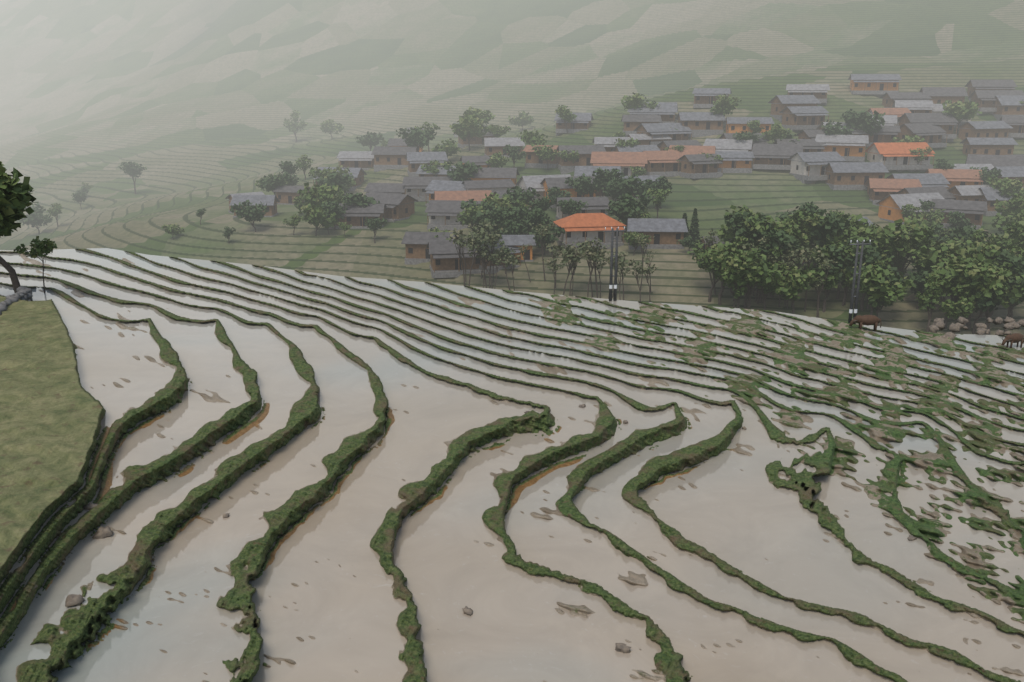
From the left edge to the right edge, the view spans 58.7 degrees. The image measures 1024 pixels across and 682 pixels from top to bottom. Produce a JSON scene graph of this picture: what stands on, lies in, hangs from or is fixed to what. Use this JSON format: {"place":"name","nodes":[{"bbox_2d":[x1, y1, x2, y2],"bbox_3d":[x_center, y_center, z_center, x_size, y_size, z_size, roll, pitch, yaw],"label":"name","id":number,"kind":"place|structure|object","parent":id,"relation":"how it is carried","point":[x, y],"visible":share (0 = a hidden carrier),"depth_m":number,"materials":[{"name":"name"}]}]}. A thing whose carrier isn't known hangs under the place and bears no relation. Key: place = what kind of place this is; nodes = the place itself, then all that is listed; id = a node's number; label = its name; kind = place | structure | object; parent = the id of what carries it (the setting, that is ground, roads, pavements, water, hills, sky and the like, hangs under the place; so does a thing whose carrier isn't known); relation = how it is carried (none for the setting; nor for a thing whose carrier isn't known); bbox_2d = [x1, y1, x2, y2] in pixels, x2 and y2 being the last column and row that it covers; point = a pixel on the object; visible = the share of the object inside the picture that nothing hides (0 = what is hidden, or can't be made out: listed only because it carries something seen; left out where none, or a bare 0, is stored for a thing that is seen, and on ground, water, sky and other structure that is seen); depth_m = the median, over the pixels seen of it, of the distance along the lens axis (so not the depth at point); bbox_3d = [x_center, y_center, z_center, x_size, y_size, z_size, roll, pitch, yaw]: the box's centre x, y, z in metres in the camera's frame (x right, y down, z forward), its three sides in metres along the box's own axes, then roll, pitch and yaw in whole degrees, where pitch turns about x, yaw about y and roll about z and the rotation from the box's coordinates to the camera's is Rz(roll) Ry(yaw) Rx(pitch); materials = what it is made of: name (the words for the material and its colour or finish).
{"place":"outdoors","nodes":[
{"label":"outdoors","id":0,"kind":"place"},
{"bbox_2d":[0,0,1023,334],"bbox_3d":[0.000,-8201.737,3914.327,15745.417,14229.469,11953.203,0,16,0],"label":"valley terrain","id":1,"kind":"structure","parent":0,"point":[190,104],"depth_m":398.96,"materials":[{"name":"green plant"}]},
{"bbox_2d":[15,161,353,239],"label":"slope trees","id":2,"kind":"object","parent":1,"relation":"on","point":[249,213],"visible":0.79,"depth_m":235.16,"materials":[{"name":"green plant"}]},
{"bbox_2d":[225,192,264,213],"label":"house","id":3,"kind":"structure","parent":1,"relation":"on","point":[229,196],"depth_m":228.08,"materials":[{"name":"paint"}]},
{"bbox_2d":[229,195,279,217],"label":"house","id":4,"kind":"structure","parent":1,"relation":"on","point":[271,201],"depth_m":215.59,"materials":[{"name":"paint"}]},
{"bbox_2d":[272,185,310,204],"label":"house","id":5,"kind":"structure","parent":1,"relation":"on","point":[285,195],"depth_m":236.77,"materials":[{"name":"paint"}]},
{"bbox_2d":[313,167,366,190],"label":"house","id":6,"kind":"structure","parent":1,"relation":"on","point":[358,174],"depth_m":252.37,"materials":[{"name":"paint"}]},
{"bbox_2d":[337,151,373,169],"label":"house","id":7,"kind":"structure","parent":1,"relation":"on","point":[363,160],"depth_m":270.30,"materials":[{"name":"paint"}]},
{"bbox_2d":[329,203,387,228],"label":"house","id":8,"kind":"structure","parent":1,"relation":"on","point":[354,216],"depth_m":199.75,"materials":[{"name":"paint"}]},
{"bbox_2d":[363,183,404,194],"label":"house","id":9,"kind":"structure","parent":1,"relation":"on","point":[396,188],"depth_m":223.07,"materials":[{"name":"paint"}]},
{"bbox_2d":[366,192,417,221],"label":"house","id":10,"kind":"structure","parent":1,"relation":"on","point":[400,207],"depth_m":204.87,"materials":[{"name":"paint"}]},
{"bbox_2d":[371,146,418,171],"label":"house","id":11,"kind":"structure","parent":1,"relation":"on","point":[388,157],"depth_m":264.37,"materials":[{"name":"paint"}]},
{"bbox_2d":[387,138,422,151],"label":"house","id":12,"kind":"structure","parent":1,"relation":"on","point":[396,142],"depth_m":282.05,"materials":[{"name":"paint"}]},
{"bbox_2d":[405,152,447,176],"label":"house","id":13,"kind":"structure","parent":1,"relation":"on","point":[415,160],"depth_m":253.37,"materials":[{"name":"paint"}]},
{"bbox_2d":[402,176,452,200],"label":"house","id":14,"kind":"structure","parent":1,"relation":"on","point":[415,187],"depth_m":222.59,"materials":[{"name":"paint"}]},
{"bbox_2d":[401,232,457,264],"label":"house","id":15,"kind":"structure","parent":1,"relation":"on","point":[416,244],"depth_m":177.94,"materials":[{"name":"paint"}]},
{"bbox_2d":[415,165,455,176],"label":"house","id":16,"kind":"structure","parent":1,"relation":"on","point":[442,172],"depth_m":238.82,"materials":[{"name":"paint"}]},
{"bbox_2d":[425,180,465,205],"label":"house","id":17,"kind":"structure","parent":1,"relation":"on","point":[437,185],"depth_m":214.17,"materials":[{"name":"paint"}]},
{"bbox_2d":[426,241,480,277],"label":"house","id":18,"kind":"structure","parent":1,"relation":"on","point":[445,261],"depth_m":170.40,"materials":[{"name":"paint"}]},
{"bbox_2d":[425,200,483,230],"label":"house","id":19,"kind":"structure","parent":1,"relation":"on","point":[442,214],"depth_m":196.70,"materials":[{"name":"paint"}]},
{"bbox_2d":[433,190,491,200],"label":"house","id":20,"kind":"structure","parent":1,"relation":"on","point":[477,195],"depth_m":204.18,"materials":[{"name":"paint"}]},
{"bbox_2d":[459,156,490,166],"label":"house","id":21,"kind":"structure","parent":1,"relation":"on","point":[480,160],"depth_m":237.63,"materials":[{"name":"paint"}]},
{"bbox_2d":[458,125,495,147],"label":"house","id":22,"kind":"structure","parent":1,"relation":"on","point":[475,141],"depth_m":282.54,"materials":[{"name":"paint"}]},
{"bbox_2d":[462,179,514,192],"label":"house","id":23,"kind":"structure","parent":1,"relation":"on","point":[493,186],"depth_m":212.27,"materials":[{"name":"paint"}]},
{"bbox_2d":[465,167,519,185],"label":"house","id":24,"kind":"structure","parent":1,"relation":"on","point":[490,173],"depth_m":221.47,"materials":[{"name":"paint"}]},
{"bbox_2d":[478,239,521,273],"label":"house","id":25,"kind":"structure","parent":1,"relation":"on","point":[501,265],"depth_m":170.50,"materials":[{"name":"paint"}]},
{"bbox_2d":[482,137,524,157],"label":"house","id":26,"kind":"structure","parent":1,"relation":"on","point":[493,145],"depth_m":253.04,"materials":[{"name":"paint"}]},
{"bbox_2d":[493,189,536,209],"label":"house","id":27,"kind":"structure","parent":1,"relation":"on","point":[500,193],"depth_m":204.91,"materials":[{"name":"paint"}]},
{"bbox_2d":[497,235,535,263],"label":"house","id":28,"kind":"structure","parent":1,"relation":"on","point":[516,240],"depth_m":171.80,"materials":[{"name":"paint"}]},
{"bbox_2d":[522,145,558,167],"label":"house","id":29,"kind":"structure","parent":1,"relation":"on","point":[533,160],"depth_m":238.40,"materials":[{"name":"paint"}]},
{"bbox_2d":[516,174,570,204],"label":"house","id":30,"kind":"structure","parent":1,"relation":"on","point":[527,182],"depth_m":209.49,"materials":[{"name":"paint"}]},
{"bbox_2d":[540,177,595,207],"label":"house","id":31,"kind":"structure","parent":1,"relation":"on","point":[548,183],"depth_m":204.57,"materials":[{"name":"paint"}]},
{"bbox_2d":[554,113,593,135],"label":"house","id":32,"kind":"structure","parent":1,"relation":"on","point":[582,121],"depth_m":266.75,"materials":[{"name":"paint"}]},
{"bbox_2d":[556,145,605,173],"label":"house","id":33,"kind":"structure","parent":1,"relation":"on","point":[564,166],"depth_m":232.60,"materials":[{"name":"paint"}]},
{"bbox_2d":[555,197,609,219],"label":"house","id":34,"kind":"structure","parent":1,"relation":"on","point":[598,205],"depth_m":190.80,"materials":[{"name":"paint"}]},
{"bbox_2d":[553,213,625,249],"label":"house","id":35,"kind":"structure","parent":1,"relation":"on","point":[581,227],"depth_m":174.74,"materials":[{"name":"tile"}]},
{"bbox_2d":[574,166,620,175],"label":"house","id":36,"kind":"structure","parent":1,"relation":"on","point":[585,170],"depth_m":218.00,"materials":[{"name":"paint"}]},
{"bbox_2d":[592,137,630,151],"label":"house","id":37,"kind":"structure","parent":1,"relation":"on","point":[608,143],"depth_m":237.66,"materials":[{"name":"paint"}]},
{"bbox_2d":[604,227,625,300],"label":"utility pole","id":38,"kind":"object","parent":1,"relation":"on","point":[612,230],"visible":0.88,"depth_m":81.29,"materials":[{"name":"concrete"}]},
{"bbox_2d":[590,152,647,175],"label":"house","id":39,"kind":"structure","parent":1,"relation":"on","point":[624,160],"depth_m":224.91,"materials":[{"name":"paint"}]},
{"bbox_2d":[611,145,659,151],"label":"house","id":40,"kind":"structure","parent":1,"relation":"on","point":[634,148],"depth_m":233.12,"materials":[{"name":"paint"}]},
{"bbox_2d":[619,175,659,198],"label":"house","id":41,"kind":"structure","parent":1,"relation":"on","point":[650,177],"depth_m":206.72,"materials":[{"name":"paint"}]},
{"bbox_2d":[446,220,836,317],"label":"trees","id":42,"kind":"object","parent":1,"relation":"on","point":[567,257],"visible":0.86,"depth_m":157.35,"materials":[{"name":"green plant"}]},
{"bbox_2d":[621,115,661,136],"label":"house","id":43,"kind":"structure","parent":1,"relation":"on","point":[632,123],"depth_m":251.14,"materials":[{"name":"paint"}]},
{"bbox_2d":[626,134,671,148],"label":"house","id":44,"kind":"structure","parent":1,"relation":"on","point":[644,139],"depth_m":239.66,"materials":[{"name":"paint"}]},
{"bbox_2d":[627,102,677,122],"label":"house","id":45,"kind":"structure","parent":1,"relation":"on","point":[666,111],"depth_m":253.60,"materials":[{"name":"paint"}]},
{"bbox_2d":[282,92,1023,254],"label":"village trees","id":46,"kind":"object","parent":1,"relation":"on","point":[469,121],"visible":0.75,"depth_m":234.06,"materials":[{"name":"green plant"}]},
{"bbox_2d":[625,218,687,249],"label":"house","id":47,"kind":"structure","parent":1,"relation":"on","point":[667,233],"depth_m":172.65,"materials":[{"name":"paint"}]},
{"bbox_2d":[642,150,682,176],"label":"house","id":48,"kind":"structure","parent":1,"relation":"on","point":[662,163],"depth_m":226.12,"materials":[{"name":"paint"}]},
{"bbox_2d":[633,123,691,144],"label":"house","id":49,"kind":"structure","parent":1,"relation":"on","point":[672,132],"depth_m":242.85,"materials":[{"name":"paint"}]},
{"bbox_2d":[657,140,702,150],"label":"house","id":50,"kind":"structure","parent":1,"relation":"on","point":[663,145],"depth_m":234.24,"materials":[{"name":"paint"}]},
{"bbox_2d":[682,208,699,239],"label":"conifers","id":51,"kind":"object","parent":1,"relation":"on","point":[693,231],"visible":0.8,"depth_m":174.55,"materials":[{"name":"green plant"}]},
{"bbox_2d":[668,145,715,154],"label":"house","id":52,"kind":"structure","parent":1,"relation":"on","point":[689,149],"depth_m":228.29,"materials":[{"name":"paint"}]},
{"bbox_2d":[675,112,725,136],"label":"house","id":53,"kind":"structure","parent":1,"relation":"on","point":[700,124],"depth_m":245.89,"materials":[{"name":"paint"}]},
{"bbox_2d":[678,154,722,178],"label":"house","id":54,"kind":"structure","parent":1,"relation":"on","point":[695,166],"depth_m":222.81,"materials":[{"name":"paint"}]},
{"bbox_2d":[692,88,731,107],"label":"house","id":55,"kind":"structure","parent":1,"relation":"on","point":[704,97],"depth_m":261.06,"materials":[{"name":"paint"}]},
{"bbox_2d":[697,236,734,259],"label":"tree","id":56,"kind":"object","parent":1,"relation":"on","point":[704,246],"depth_m":167.51,"materials":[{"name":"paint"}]},
{"bbox_2d":[703,139,753,150],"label":"house","id":57,"kind":"structure","parent":1,"relation":"on","point":[731,145],"depth_m":230.03,"materials":[{"name":"paint"}]},
{"bbox_2d":[715,151,754,172],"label":"house","id":58,"kind":"structure","parent":1,"relation":"on","point":[736,161],"depth_m":225.54,"materials":[{"name":"paint"}]},
{"bbox_2d":[455,167,1023,307],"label":"groves","id":59,"kind":"object","parent":1,"relation":"on","point":[512,213],"visible":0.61,"depth_m":180.29,"materials":[{"name":"green plant"}]},
{"bbox_2d":[719,133,768,147],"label":"house","id":60,"kind":"structure","parent":1,"relation":"on","point":[762,140],"depth_m":233.50,"materials":[{"name":"paint"}]},
{"bbox_2d":[723,117,773,132],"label":"house","id":61,"kind":"structure","parent":1,"relation":"on","point":[736,124],"depth_m":242.11,"materials":[{"name":"paint"}]},
{"bbox_2d":[752,144,802,169],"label":"house","id":62,"kind":"structure","parent":1,"relation":"on","point":[772,156],"depth_m":225.12,"materials":[{"name":"paint"}]},
{"bbox_2d":[768,95,820,122],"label":"house","id":63,"kind":"structure","parent":1,"relation":"on","point":[779,103],"depth_m":250.76,"materials":[{"name":"paint"}]},
{"bbox_2d":[774,139,826,151],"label":"house","id":64,"kind":"structure","parent":1,"relation":"on","point":[811,145],"depth_m":228.84,"materials":[{"name":"paint"}]},
{"bbox_2d":[779,106,828,131],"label":"house","id":65,"kind":"structure","parent":1,"relation":"on","point":[796,118],"depth_m":245.56,"materials":[{"name":"paint"}]},
{"bbox_2d":[785,84,829,104],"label":"house","id":66,"kind":"structure","parent":1,"relation":"on","point":[819,92],"depth_m":261.96,"materials":[{"name":"paint"}]},
{"bbox_2d":[796,130,825,138],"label":"house","id":67,"kind":"structure","parent":1,"relation":"on","point":[807,134],"depth_m":234.07,"materials":[{"name":"paint"}]},
{"bbox_2d":[787,151,845,183],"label":"house","id":68,"kind":"structure","parent":1,"relation":"on","point":[807,168],"depth_m":218.44,"materials":[{"name":"paint"}]},
{"bbox_2d":[816,122,866,134],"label":"house","id":69,"kind":"structure","parent":1,"relation":"on","point":[854,132],"depth_m":236.75,"materials":[{"name":"paint"}]},
{"bbox_2d":[815,134,868,161],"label":"house","id":70,"kind":"structure","parent":1,"relation":"on","point":[849,148],"depth_m":227.49,"materials":[{"name":"paint"}]},
{"bbox_2d":[687,201,1023,334],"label":"trees","id":71,"kind":"object","parent":1,"relation":"on","point":[973,272],"visible":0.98,"depth_m":148.84,"materials":[{"name":"green plant"}]},
{"bbox_2d":[824,162,888,189],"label":"house","id":72,"kind":"structure","parent":1,"relation":"on","point":[849,175],"depth_m":214.23,"materials":[{"name":"paint"}]},
{"bbox_2d":[848,240,870,324],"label":"utility pole","id":73,"kind":"object","parent":1,"relation":"on","point":[853,287],"visible":0.85,"depth_m":78.04,"materials":[{"name":"concrete"}]},
{"bbox_2d":[848,74,901,95],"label":"house","id":74,"kind":"structure","parent":1,"relation":"on","point":[873,84],"depth_m":269.87,"materials":[{"name":"paint"}]},
{"bbox_2d":[864,125,900,146],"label":"house","id":75,"kind":"structure","parent":1,"relation":"on","point":[887,134],"depth_m":236.34,"materials":[{"name":"paint"}]},
{"bbox_2d":[872,115,897,125],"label":"house","id":76,"kind":"structure","parent":1,"relation":"on","point":[891,120],"depth_m":240.42,"materials":[{"name":"paint"}]},
{"bbox_2d":[865,108,910,125],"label":"house","id":77,"kind":"structure","parent":1,"relation":"on","point":[899,112],"depth_m":248.26,"materials":[{"name":"paint"}]},
{"bbox_2d":[864,178,921,205],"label":"house","id":78,"kind":"structure","parent":1,"relation":"on","point":[878,189],"depth_m":208.11,"materials":[{"name":"paint"}]},
{"bbox_2d":[865,142,934,171],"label":"house","id":79,"kind":"structure","parent":1,"relation":"on","point":[897,156],"depth_m":224.92,"materials":[{"name":"paint"}]},
{"bbox_2d":[880,92,931,107],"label":"house","id":80,"kind":"structure","parent":1,"relation":"on","point":[888,99],"depth_m":258.68,"materials":[{"name":"paint"}]},
{"bbox_2d":[874,192,943,226],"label":"house","id":81,"kind":"structure","parent":1,"relation":"on","point":[890,207],"depth_m":196.21,"materials":[{"name":"paint"}]},
{"bbox_2d":[892,100,934,112],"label":"house","id":82,"kind":"structure","parent":1,"relation":"on","point":[919,106],"depth_m":251.54,"materials":[{"name":"paint"}]},
{"bbox_2d":[885,173,949,188],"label":"house","id":83,"kind":"structure","parent":1,"relation":"on","point":[931,179],"depth_m":210.84,"materials":[{"name":"paint"}]},
{"bbox_2d":[897,123,947,147],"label":"house","id":84,"kind":"structure","parent":1,"relation":"on","point":[930,134],"depth_m":237.83,"materials":[{"name":"paint"}]},
{"bbox_2d":[895,186,954,199],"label":"house","id":85,"kind":"structure","parent":1,"relation":"on","point":[943,192],"depth_m":202.47,"materials":[{"name":"paint"}]},
{"bbox_2d":[898,113,958,141],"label":"house","id":86,"kind":"structure","parent":1,"relation":"on","point":[945,122],"depth_m":242.77,"materials":[{"name":"paint"}]},
{"bbox_2d":[919,87,967,103],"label":"house","id":87,"kind":"structure","parent":1,"relation":"on","point":[939,95],"depth_m":258.92,"materials":[{"name":"paint"}]},
{"bbox_2d":[932,104,970,127],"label":"house","id":88,"kind":"structure","parent":1,"relation":"on","point":[938,108],"depth_m":251.69,"materials":[{"name":"paint"}]},
{"bbox_2d":[925,169,983,189],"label":"house","id":89,"kind":"structure","parent":1,"relation":"on","point":[955,177],"depth_m":214.15,"materials":[{"name":"paint"}]},
{"bbox_2d":[930,199,987,229],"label":"house","id":90,"kind":"structure","parent":1,"relation":"on","point":[973,211],"depth_m":192.34,"materials":[{"name":"paint"}]},
{"bbox_2d":[947,185,991,200],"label":"house","id":91,"kind":"structure","parent":1,"relation":"on","point":[968,192],"depth_m":201.23,"materials":[{"name":"paint"}]},
{"bbox_2d":[949,164,993,169],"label":"house","id":92,"kind":"structure","parent":1,"relation":"on","point":[968,166],"depth_m":219.61,"materials":[{"name":"paint"}]},
{"bbox_2d":[929,316,1023,338],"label":"boulders","id":93,"kind":"object","parent":1,"relation":"on","point":[981,329],"visible":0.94,"depth_m":82.37,"materials":[{"name":"grey stone"}]},
{"bbox_2d":[956,121,1012,140],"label":"house","id":94,"kind":"structure","parent":1,"relation":"on","point":[983,129],"depth_m":242.86,"materials":[{"name":"paint"}]},
{"bbox_2d":[960,138,1017,155],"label":"house","id":95,"kind":"structure","parent":1,"relation":"on","point":[994,146],"depth_m":234.05,"materials":[{"name":"paint"}]},
{"bbox_2d":[964,80,1016,100],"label":"house","id":96,"kind":"structure","parent":1,"relation":"on","point":[972,85],"depth_m":262.43,"materials":[{"name":"paint"}]},
{"bbox_2d":[965,154,1023,166],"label":"house","id":97,"kind":"structure","parent":1,"relation":"on","point":[1003,160],"depth_m":221.72,"materials":[{"name":"paint"}]},
{"bbox_2d":[968,90,1023,114],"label":"house","id":98,"kind":"structure","parent":1,"relation":"on","point":[985,99],"depth_m":258.24,"materials":[{"name":"paint"}]},
{"bbox_2d":[979,187,1023,215],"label":"house","id":99,"kind":"structure","parent":1,"relation":"on","point":[990,195],"depth_m":199.18,"materials":[{"name":"paint"}]},
{"bbox_2d":[991,166,1023,186],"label":"house","id":100,"kind":"structure","parent":1,"relation":"on","point":[1013,172],"depth_m":215.10,"materials":[{"name":"paint"}]},
{"bbox_2d":[992,95,1023,120],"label":"house","id":101,"kind":"structure","parent":1,"relation":"on","point":[1009,105],"depth_m":253.96,"materials":[{"name":"paint"}]},
{"bbox_2d":[999,115,1023,138],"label":"house","id":102,"kind":"structure","parent":1,"relation":"on","point":[1016,123],"depth_m":246.70,"materials":[{"name":"paint"}]},
{"bbox_2d":[0,249,1023,681],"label":"terraced hill ground","id":103,"kind":"structure","parent":0,"point":[52,411],"depth_m":35.39,"materials":[{"name":"green plant"}]},
{"bbox_2d":[0,286,32,314],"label":"boulder","id":104,"kind":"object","parent":103,"relation":"on","point":[23,293],"depth_m":49.45,"materials":[{"name":"grey stone"}]},
{"bbox_2d":[0,161,57,292],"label":"tree","id":105,"kind":"object","parent":103,"relation":"on","point":[16,197],"visible":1,"depth_m":50.03,"materials":[{"name":"green plant"}]},
{"bbox_2d":[34,404,916,652],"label":"rocks","id":106,"kind":"object","parent":103,"relation":"on","point":[79,599],"visible":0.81,"depth_m":25.31,"materials":[{"name":"grey stone"}]},
{"bbox_2d":[0,248,1023,681],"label":"paddy water","id":107,"kind":"structure","parent":103,"relation":"on","point":[514,626],"depth_m":32.01,"materials":[{"name":"grey liquid"}]},
{"bbox_2d":[1001,333,1023,347],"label":"cow","id":108,"kind":"object","parent":107,"relation":"on","point":[1017,338],"visible":0.99,"depth_m":75.30},
{"bbox_2d":[849,315,880,331],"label":"cow","id":109,"kind":"object","parent":103,"relation":"on","point":[867,320],"visible":0.98,"depth_m":77.13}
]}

